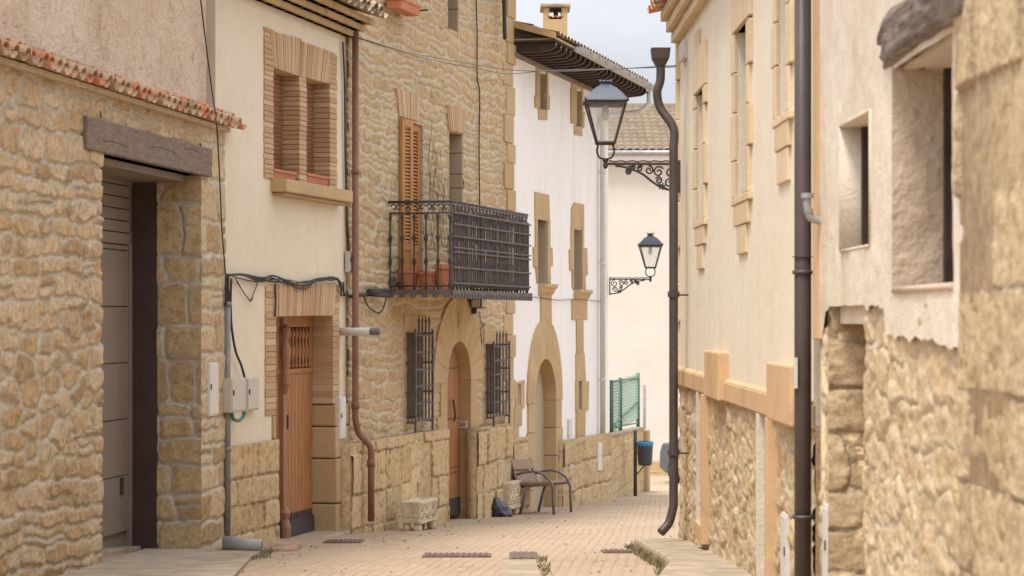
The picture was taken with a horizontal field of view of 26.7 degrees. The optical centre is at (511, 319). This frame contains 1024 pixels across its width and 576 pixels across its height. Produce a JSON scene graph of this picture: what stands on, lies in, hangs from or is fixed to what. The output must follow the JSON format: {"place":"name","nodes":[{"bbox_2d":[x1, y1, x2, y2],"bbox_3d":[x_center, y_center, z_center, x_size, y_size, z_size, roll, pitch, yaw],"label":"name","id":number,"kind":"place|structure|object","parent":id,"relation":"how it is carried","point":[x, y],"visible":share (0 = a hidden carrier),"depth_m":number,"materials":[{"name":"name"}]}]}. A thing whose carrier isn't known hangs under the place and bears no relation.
{"place":"outdoors","nodes":[
{"label":"outdoors","id":0,"kind":"place"},
{"bbox_2d":[61,542,268,575],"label":"pavement","id":1,"kind":"structure","parent":0,"point":[208,561],"depth_m":16.62,"materials":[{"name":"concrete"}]},
{"bbox_2d":[57,476,679,575],"bbox_3d":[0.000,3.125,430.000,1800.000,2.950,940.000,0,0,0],"label":"ground","id":2,"kind":"structure","parent":0,"point":[589,529],"depth_m":20.53,"materials":[{"name":"brick"}]},
{"bbox_2d":[0,0,246,575],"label":"garage building","id":3,"kind":"structure","parent":2,"relation":"on","point":[112,322],"depth_m":17.20,"materials":[{"name":"stone"}]},
{"bbox_2d":[100,243,127,536],"bbox_3d":[-3.647,0.609,18.022,0.075,2.542,2.547,0,0,9],"label":"garage door","id":4,"kind":"structure","parent":3,"relation":"in","point":[114,262],"depth_m":18.93,"materials":[{"name":"metal"}]},
{"bbox_2d":[205,362,218,416],"bbox_3d":[-2.727,0.633,19.615,0.051,0.487,0.300,0,0,9],"label":"meter box","id":5,"kind":"object","parent":3,"relation":"attached to","point":[212,391],"visible":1,"depth_m":19.58,"materials":[{"name":"white plastic"}]},
{"bbox_2d":[209,364,218,414],"bbox_3d":[-2.709,0.633,19.612,0.014,0.457,0.270,0,0,9],"label":"door","id":6,"kind":"structure","parent":5,"relation":"in","point":[213,368],"depth_m":19.58,"materials":[{"name":"white plastic"}]},
{"bbox_2d":[200,0,225,274],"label":"cable","id":7,"kind":"object","parent":3,"relation":"attached to","point":[217,136],"visible":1,"depth_m":19.45,"materials":[{"name":"black rubber"}]},
{"bbox_2d":[224,276,229,304],"bbox_3d":[-2.651,-0.271,20.043,0.031,0.273,0.092,0,0,11],"label":"cable drop","id":8,"kind":"object","parent":3,"relation":"attached to","point":[227,292],"visible":1,"depth_m":20.05,"materials":[{"name":"grey plastic"}]},
{"bbox_2d":[215,545,266,550],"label":"stone slab","id":9,"kind":"structure","parent":2,"relation":"on","point":[220,547],"depth_m":19.12,"materials":[{"name":"stone"}]},
{"bbox_2d":[222,536,262,550],"bbox_3d":[-2.361,1.972,18.875,0.520,0.134,0.103,0,0,34],"label":"pipe offcut","id":10,"kind":"object","parent":2,"relation":"on","point":[236,543],"visible":0.88,"depth_m":18.83,"materials":[{"name":"grey plastic"}]},
{"bbox_2d":[267,541,301,550],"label":"stone slab","id":11,"kind":"structure","parent":2,"relation":"on","point":[292,545],"depth_m":19.57,"materials":[{"name":"stone"}]},
{"bbox_2d":[206,0,388,541],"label":"cream house","id":12,"kind":"structure","parent":2,"relation":"on","point":[276,73],"depth_m":22.05,"materials":[{"name":"paint"}]},
{"bbox_2d":[224,302,230,535],"bbox_3d":[-2.649,0.953,20.057,0.071,2.242,0.075,0,0,0],"label":"conduit","id":13,"kind":"object","parent":12,"relation":"attached to","point":[227,469],"visible":0.89,"depth_m":20.03,"materials":[{"name":"grey metal"}]},
{"bbox_2d":[221,377,245,412],"bbox_3d":[-2.608,0.704,20.145,0.136,0.317,0.375,0,0,14],"label":"meter box","id":14,"kind":"object","parent":12,"relation":"attached to","point":[233,393],"visible":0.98,"depth_m":20.01,"materials":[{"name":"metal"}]},
{"bbox_2d":[230,411,245,421],"bbox_3d":[-2.565,0.900,20.188,0.033,0.124,0.357,0,0,14],"label":"cable","id":15,"kind":"object","parent":14,"relation":"attached to","point":[233,418],"visible":1,"depth_m":20.17,"materials":[{"name":"green paint"}]},
{"bbox_2d":[232,379,245,410],"bbox_3d":[-2.549,0.704,20.131,0.014,0.287,0.345,0,0,14],"label":"door","id":16,"kind":"structure","parent":14,"relation":"in","point":[238,386],"depth_m":20.11,"materials":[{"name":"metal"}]},
{"bbox_2d":[230,278,245,377],"bbox_3d":[-2.586,0.095,20.310,0.023,0.962,0.384,0,0,14],"label":"cable","id":17,"kind":"object","parent":12,"relation":"attached to","point":[236,354],"visible":0.94,"depth_m":20.19,"materials":[{"name":"black rubber"}]},
{"bbox_2d":[246,377,258,410],"bbox_3d":[-2.508,0.712,20.676,0.076,0.314,0.324,0,0,14],"label":"meter box","id":18,"kind":"object","parent":12,"relation":"attached to","point":[252,393],"visible":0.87,"depth_m":20.63,"materials":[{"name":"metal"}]},
{"bbox_2d":[248,379,258,408],"bbox_3d":[-2.478,0.712,20.669,0.014,0.284,0.294,0,0,14],"label":"door","id":19,"kind":"structure","parent":18,"relation":"in","point":[253,384],"depth_m":20.66,"materials":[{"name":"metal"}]},
{"bbox_2d":[274,283,276,316],"bbox_3d":[-2.346,-0.195,21.361,0.019,0.329,0.038,0,0,14],"label":"cable","id":20,"kind":"object","parent":12,"relation":"attached to","point":[275,300],"visible":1,"depth_m":21.35,"materials":[{"name":"black rubber"}]},
{"bbox_2d":[272,74,282,169],"bbox_3d":[-2.449,-1.975,21.780,0.020,1.120,0.746,0,0,14],"label":"window","id":21,"kind":"structure","parent":12,"relation":"in","point":[277,77],"depth_m":22.02,"materials":[{"name":"brown wood"}]},
{"bbox_2d":[272,168,296,179],"bbox_3d":[-2.369,-1.438,21.750,0.190,0.132,0.672,0,0,14],"label":"window box","id":22,"kind":"object","parent":12,"relation":"on","point":[281,174],"visible":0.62,"depth_m":21.69,"materials":[{"name":"ceramic"}]},
{"bbox_2d":[272,316,313,537],"bbox_3d":[-2.338,1.112,22.337,0.167,2.334,1.775,0,0,14],"label":"plank door","id":23,"kind":"structure","parent":12,"relation":"in","point":[294,334],"depth_m":22.64,"materials":[{"name":"brown wood"}]},
{"bbox_2d":[226,273,369,301],"bbox_3d":[-2.096,-0.317,22.297,0.093,0.291,4.650,0,0,15],"label":"cable bundle","id":24,"kind":"object","parent":12,"relation":"attached to","point":[257,279],"visible":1,"depth_m":21.69,"materials":[{"name":"black rubber"}]},
{"bbox_2d":[366,288,389,297],"bbox_3d":[-1.515,-0.304,24.316,0.110,0.105,0.569,0,0,15],"label":"cable splice","id":25,"kind":"object","parent":24,"relation":"attached to","point":[384,292],"visible":1,"depth_m":24.25,"materials":[{"name":"black plastic"}]},
{"bbox_2d":[305,82,313,173],"bbox_3d":[-2.215,-1.975,22.725,0.020,1.120,0.732,0,0,14],"label":"window","id":26,"kind":"structure","parent":12,"relation":"in","point":[309,93],"depth_m":22.97,"materials":[{"name":"brown wood"}]},
{"bbox_2d":[305,173,329,185],"bbox_3d":[-2.127,-1.453,22.724,0.190,0.145,0.713,0,0,14],"label":"window box","id":27,"kind":"object","parent":12,"relation":"on","point":[317,179],"visible":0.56,"depth_m":22.69,"materials":[{"name":"ceramic"}]},
{"bbox_2d":[334,396,345,438],"bbox_3d":[-1.854,1.061,23.315,0.076,0.457,0.217,0,0,14],"label":"meter box","id":28,"kind":"object","parent":12,"relation":"attached to","point":[340,401],"visible":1,"depth_m":23.24,"materials":[{"name":"white plastic"}]},
{"bbox_2d":[340,398,345,437],"bbox_3d":[-1.824,1.061,23.307,0.014,0.427,0.187,0,0,14],"label":"door","id":29,"kind":"structure","parent":28,"relation":"in","point":[342,400],"depth_m":23.28,"materials":[{"name":"white plastic"}]},
{"bbox_2d":[342,41,349,250],"bbox_3d":[-1.812,-1.886,23.518,0.021,2.276,0.240,0,0,14],"label":"cable","id":30,"kind":"object","parent":12,"relation":"attached to","point":[345,140],"visible":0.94,"depth_m":23.48,"materials":[{"name":"black rubber"}]},
{"bbox_2d":[338,328,381,335],"bbox_3d":[-1.645,0.129,23.334,0.474,0.088,0.090,0,0,16],"label":"flue pipe","id":31,"kind":"object","parent":12,"relation":"attached to","point":[358,331],"visible":1,"depth_m":23.30,"materials":[{"name":"white plastic"}]},
{"bbox_2d":[358,37,676,71],"bbox_3d":[0.099,-2.678,21.567,0.509,0.804,5.232,0,0,-37],"label":"overhead wire","id":32,"kind":"object","parent":12,"relation":"attached to","point":[518,70],"visible":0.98,"depth_m":21.78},
{"bbox_2d":[361,39,674,73],"bbox_3d":[0.597,-2.720,22.470,1.836,0.733,4.756,0,0,-42],"label":"overhead wire","id":33,"kind":"object","parent":12,"relation":"attached to","point":[505,73],"visible":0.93,"depth_m":23.36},
{"bbox_2d":[322,539,364,542],"bbox_3d":[-1.663,2.198,21.300,0.370,0.072,0.600,0,0,0],"label":"drain grate","id":34,"kind":"object","parent":2,"relation":"on","point":[344,541],"visible":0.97,"depth_m":21.14,"materials":[{"name":"metal"}]},
{"bbox_2d":[401,497,437,530],"bbox_3d":[-1.047,2.224,24.467,0.250,0.360,0.620,0,0,15],"label":"stone trough","id":35,"kind":"object","parent":2,"relation":"on","point":[419,512],"visible":0.98,"depth_m":24.20,"materials":[{"name":"beige stone"}]},
{"bbox_2d":[338,0,532,533],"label":"stone house","id":36,"kind":"structure","parent":2,"relation":"on","point":[429,378],"depth_m":26.18,"materials":[{"name":"stone"}]},
{"bbox_2d":[345,251,351,272],"bbox_3d":[-1.769,-0.633,23.633,0.056,0.228,0.226,0,0,15],"label":"meter box","id":37,"kind":"object","parent":36,"relation":"attached to","point":[348,261],"visible":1,"depth_m":23.53,"materials":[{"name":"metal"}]},
{"bbox_2d":[349,253,351,270],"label":"door","id":38,"kind":"structure","parent":37,"relation":"in","point":[350,254],"depth_m":23.56,"materials":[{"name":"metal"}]},
{"bbox_2d":[351,32,374,521],"bbox_3d":[-1.629,-0.470,23.605,0.263,5.359,0.108,0,0,0],"label":"downpipe","id":39,"kind":"object","parent":36,"relation":"attached to","point":[355,401],"visible":0.99,"depth_m":23.57,"materials":[{"name":"brown metal"}]},
{"bbox_2d":[363,276,418,312],"bbox_3d":[-1.312,-0.314,25.126,0.018,0.488,2.515,0,0,15],"label":"cable","id":40,"kind":"object","parent":36,"relation":"attached to","point":[371,309],"visible":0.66,"depth_m":24.49,"materials":[{"name":"black rubber"}]},
{"bbox_2d":[385,0,420,16],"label":"window box","id":41,"kind":"object","parent":36,"relation":"attached to","point":[407,8],"visible":1,"depth_m":24.88,"materials":[{"name":"ceramic"}]},
{"bbox_2d":[396,269,419,289],"bbox_3d":[-1.209,-0.462,25.084,0.274,0.240,0.275,0,0,0],"label":"flower pot","id":42,"kind":"object","parent":36,"relation":"on","point":[407,276],"visible":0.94,"depth_m":24.98,"materials":[{"name":"ceramic"}]},
{"bbox_2d":[418,271,436,289],"bbox_3d":[-0.972,-0.452,25.040,0.253,0.220,0.254,0,0,0],"label":"flower pot","id":43,"kind":"object","parent":36,"relation":"on","point":[431,278],"visible":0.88,"depth_m":24.95,"materials":[{"name":"ceramic"}]},
{"bbox_2d":[427,125,451,247],"bbox_3d":[-0.896,-1.672,26.639,0.110,1.548,0.982,0,0,16],"label":"climbing plant","id":44,"kind":"object","parent":36,"relation":"attached to","point":[437,196],"visible":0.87,"depth_m":26.55,"materials":[{"name":"brown plant"}]},
{"bbox_2d":[434,264,451,289],"bbox_3d":[-0.775,-0.492,24.964,0.253,0.300,0.254,0,0,0],"label":"flower pot","id":45,"kind":"object","parent":36,"relation":"on","point":[443,274],"visible":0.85,"depth_m":24.87,"materials":[{"name":"ceramic"}]},
{"bbox_2d":[447,347,459,515],"bbox_3d":[-0.811,1.400,27.619,0.134,2.250,1.024,0,0,15],"label":"arched door","id":46,"kind":"structure","parent":36,"relation":"in","point":[453,382],"depth_m":27.84,"materials":[{"name":"brown wood"}]},
{"bbox_2d":[459,421,466,428],"bbox_3d":[-0.655,1.368,28.095,0.140,0.100,0.045,0,0,15],"label":"intercom","id":47,"kind":"object","parent":36,"relation":"attached to","point":[462,424],"visible":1,"depth_m":28.07,"materials":[{"name":"metal"}]},
{"bbox_2d":[475,0,479,204],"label":"cable","id":48,"kind":"object","parent":36,"relation":"attached to","point":[479,98],"visible":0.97,"depth_m":28.40,"materials":[{"name":"black rubber"}]},
{"bbox_2d":[471,299,486,313],"bbox_3d":[-0.460,-0.176,28.078,0.206,0.200,0.272,0,0,15],"label":"floodlight","id":49,"kind":"object","parent":36,"relation":"attached to","point":[476,304],"visible":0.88,"depth_m":27.97,"materials":[{"name":"metal"}]},
{"bbox_2d":[479,311,485,357],"bbox_3d":[-0.391,0.218,28.599,0.012,0.657,0.282,0,0,15],"label":"cable","id":50,"kind":"object","parent":36,"relation":"attached to","point":[480,329],"visible":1,"depth_m":28.53,"materials":[{"name":"black rubber"}]},
{"bbox_2d":[502,0,506,39],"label":"cable","id":51,"kind":"object","parent":36,"relation":"attached to","point":[504,19],"visible":1,"depth_m":29.27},
{"bbox_2d":[422,552,490,557],"bbox_3d":[-0.468,2.019,18.400,0.579,0.074,0.600,0,0,0],"label":"drain grate","id":52,"kind":"object","parent":2,"relation":"on","point":[457,555],"visible":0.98,"depth_m":18.24,"materials":[{"name":"metal"}]},
{"bbox_2d":[251,541,664,575],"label":"weeds","id":53,"kind":"object","parent":2,"relation":"on","point":[650,559],"visible":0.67,"depth_m":17.55,"materials":[{"name":"plant"}]},
{"bbox_2d":[242,499,673,575],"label":"grit","id":54,"kind":"object","parent":2,"relation":"on","point":[456,547],"visible":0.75,"depth_m":20.14,"materials":[{"name":"gravel"}]},
{"bbox_2d":[492,497,512,516],"bbox_3d":[-0.156,2.494,28.756,0.343,0.271,0.320,0,0,0],"label":"rubbish bag","id":55,"kind":"object","parent":2,"relation":"on","point":[500,508],"visible":0.87,"depth_m":28.65,"materials":[{"name":"black plastic"}]},
{"bbox_2d":[503,480,520,514],"bbox_3d":[-0.079,2.444,29.403,0.295,0.480,0.500,0,0,15],"label":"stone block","id":56,"kind":"object","parent":2,"relation":"on","point":[511,492],"visible":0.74,"depth_m":29.24,"materials":[{"name":"beige stone"}]},
{"bbox_2d":[500,558,539,575],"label":"drain channel","id":57,"kind":"object","parent":2,"relation":"on","point":[519,567],"visible":0.81,"depth_m":16.52,"materials":[{"name":"concrete"}]},
{"bbox_2d":[509,551,538,558],"bbox_3d":[0.100,2.012,18.300,0.242,0.112,1.200,0,0,0],"label":"drain grate","id":58,"kind":"object","parent":2,"relation":"on","point":[523,555],"visible":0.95,"depth_m":18.24,"materials":[{"name":"metal"}]},
{"bbox_2d":[511,457,571,514],"bbox_3d":[0.410,2.322,30.098,0.648,0.829,1.120,0,0,15],"label":"bench","id":59,"kind":"object","parent":2,"relation":"on","point":[525,477],"visible":1,"depth_m":29.93,"materials":[{"name":"brown metal"}]},
{"bbox_2d":[511,3,653,512],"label":"white house","id":60,"kind":"structure","parent":2,"relation":"on","point":[557,190],"depth_m":32.67,"materials":[{"name":"paint"}]},
{"bbox_2d":[535,369,543,507],"bbox_3d":[0.299,2.215,31.907,0.040,3.270,1.253,0,0,15],"label":"arched door","id":61,"kind":"structure","parent":60,"relation":"in","point":[539,405],"depth_m":32.24,"materials":[{"name":"wood"}]},
{"bbox_2d":[535,297,599,301],"bbox_3d":[0.771,-0.315,32.854,0.012,0.054,5.670,0,0,15],"label":"cable","id":62,"kind":"object","parent":60,"relation":"attached to","point":[566,299],"visible":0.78,"depth_m":33.30,"materials":[{"name":"grey metal"}]},
{"bbox_2d":[567,419,571,436],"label":"wall box","id":63,"kind":"object","parent":60,"relation":"attached to","point":[569,427],"visible":1,"depth_m":33.28,"materials":[{"name":"white plastic"}]},
{"bbox_2d":[595,442,601,470],"bbox_3d":[1.359,2.216,34.883,0.142,0.449,0.280,0,0,15],"label":"wall plate","id":64,"kind":"object","parent":60,"relation":"attached to","point":[599,457],"depth_m":34.81,"materials":[{"name":"white plastic"}]},
{"bbox_2d":[599,91,651,432],"bbox_3d":[1.790,-0.979,35.731,1.172,5.682,0.363,0,0,-40],"label":"downpipe","id":65,"kind":"object","parent":60,"relation":"attached to","point":[602,172],"visible":0.94,"depth_m":35.28,"materials":[{"name":"white plastic"}]},
{"bbox_2d":[609,233,663,294],"bbox_3d":[2.078,-0.935,36.100,0.897,1.048,0.411,0,0,0],"label":"street lamp","id":66,"kind":"object","parent":60,"relation":"attached to","point":[650,240],"visible":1,"depth_m":36.08,"materials":[{"name":"metal"}]},
{"bbox_2d":[601,549,631,552],"bbox_3d":[0.943,2.066,19.150,0.287,0.068,0.500,0,0,0],"label":"drain grate","id":67,"kind":"object","parent":2,"relation":"on","point":[616,551],"visible":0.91,"depth_m":19.01,"materials":[{"name":"metal"}]},
{"bbox_2d":[608,427,649,497],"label":"garden wall","id":68,"kind":"structure","parent":2,"relation":"on","point":[622,455],"depth_m":39.11,"materials":[{"name":"stone"}]},
{"bbox_2d":[609,373,639,431],"bbox_3d":[2.110,1.582,40.014,0.069,1.061,5.123,0,0,9],"label":"fence","id":69,"kind":"object","parent":68,"relation":"on","point":[618,424],"visible":1,"depth_m":39.63,"materials":[{"name":"green metal"}]},
{"bbox_2d":[608,103,679,475],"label":"house","id":70,"kind":"structure","parent":2,"relation":"on","point":[638,315],"depth_m":60.00,"materials":[{"name":"paint"}]},
{"bbox_2d":[634,430,653,495],"bbox_3d":[2.375,2.617,38.505,0.305,1.271,0.317,0,0,-31],"label":"waste bin","id":71,"kind":"object","parent":2,"relation":"on","point":[643,450],"visible":0.98,"depth_m":38.42,"materials":[{"name":"metal"}]},
{"bbox_2d":[643,385,645,428],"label":"metal post","id":72,"kind":"object","parent":2,"relation":"on","point":[644,405],"visible":0.35,"depth_m":43.18,"materials":[{"name":"white metal"}]},
{"bbox_2d":[660,438,679,481],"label":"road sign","id":73,"kind":"object","parent":2,"relation":"on","point":[664,461],"visible":0.02,"depth_m":55.47,"materials":[{"name":"grey metal"}]},
{"bbox_2d":[647,0,824,575],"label":"yellow house","id":74,"kind":"structure","parent":2,"relation":"on","point":[734,96],"depth_m":15.08,"materials":[{"name":"paint"}]},
{"bbox_2d":[582,79,679,192],"bbox_3d":[1.105,-1.694,19.876,0.897,1.048,0.411,0,0,0],"label":"street lamp","id":75,"kind":"object","parent":74,"relation":"attached to","point":[605,95],"visible":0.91,"depth_m":19.86,"materials":[{"name":"metal"}]},
{"bbox_2d":[650,47,688,535],"bbox_3d":[1.408,-0.250,19.108,0.346,4.320,0.261,0,0,0],"label":"downpipe","id":76,"kind":"object","parent":74,"relation":"attached to","point":[660,56],"visible":1,"depth_m":19.05,"materials":[{"name":"brown metal"}]},
{"bbox_2d":[679,40,686,62],"bbox_3d":[1.537,-2.409,19.354,0.045,0.161,0.397,0,0,0],"label":"wall box","id":77,"kind":"object","parent":74,"relation":"attached to","point":[683,51],"visible":1,"depth_m":19.18,"materials":[{"name":"white plastic"}]},
{"bbox_2d":[780,512,790,575],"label":"meter box","id":78,"kind":"object","parent":74,"relation":"attached to","point":[785,551],"visible":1,"depth_m":12.53,"materials":[{"name":"white plastic"}]},
{"bbox_2d":[780,515,786,575],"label":"door","id":79,"kind":"structure","parent":78,"relation":"in","point":[783,520],"depth_m":12.57,"materials":[{"name":"white plastic"}]},
{"bbox_2d":[792,0,813,575],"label":"downpipe","id":80,"kind":"object","parent":74,"relation":"attached to","point":[802,272],"visible":0.99,"depth_m":11.32,"materials":[{"name":"brown metal"}]},
{"bbox_2d":[794,358,797,387],"bbox_3d":[1.491,0.280,11.324,0.018,0.160,0.018,0,0,0],"label":"pipe sticker","id":81,"kind":"object","parent":80,"relation":"attached to","point":[795,372],"visible":1,"depth_m":11.31,"materials":[{"name":"white paper"}]},
{"bbox_2d":[818,0,1023,575],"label":"weathered house","id":82,"kind":"structure","parent":2,"relation":"on","point":[921,215],"depth_m":8.84,"materials":[{"name":"stone"}]},
{"bbox_2d":[801,193,820,224],"bbox_3d":[1.553,-0.567,11.031,0.148,0.162,0.066,0,0,0],"label":"vent elbow","id":83,"kind":"object","parent":82,"relation":"attached to","point":[810,216],"visible":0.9,"depth_m":11.01,"materials":[{"name":"white plastic"}]},
{"bbox_2d":[822,504,827,575],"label":"meter box","id":84,"kind":"object","parent":82,"relation":"attached to","point":[825,540],"visible":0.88,"depth_m":10.81,"materials":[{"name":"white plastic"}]},
{"bbox_2d":[822,507,827,575],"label":"door","id":85,"kind":"structure","parent":84,"relation":"in","point":[824,510],"depth_m":10.81,"materials":[{"name":"white plastic"}]},
{"bbox_2d":[861,127,868,245],"bbox_3d":[1.813,-0.633,10.005,0.252,0.604,0.828,0,0,0],"label":"window","id":86,"kind":"structure","parent":82,"relation":"in","point":[864,130],"depth_m":10.37,"materials":[{"name":"black glass"}]},
{"bbox_2d":[943,68,953,282],"bbox_3d":[1.906,-0.590,9.019,0.195,0.920,0.052,0,0,0],"label":"window","id":87,"kind":"structure","parent":82,"relation":"in","point":[948,259],"depth_m":8.99,"materials":[{"name":"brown wood"}]},
{"bbox_2d":[515,0,675,102],"label":"sky","id":88,"kind":"structure","parent":0,"point":[624,32],"materials":[{"name":"white"}]},
{"bbox_2d":[634,538,751,575],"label":"pavement","id":89,"kind":"structure","parent":0,"point":[680,557],"depth_m":16.11,"materials":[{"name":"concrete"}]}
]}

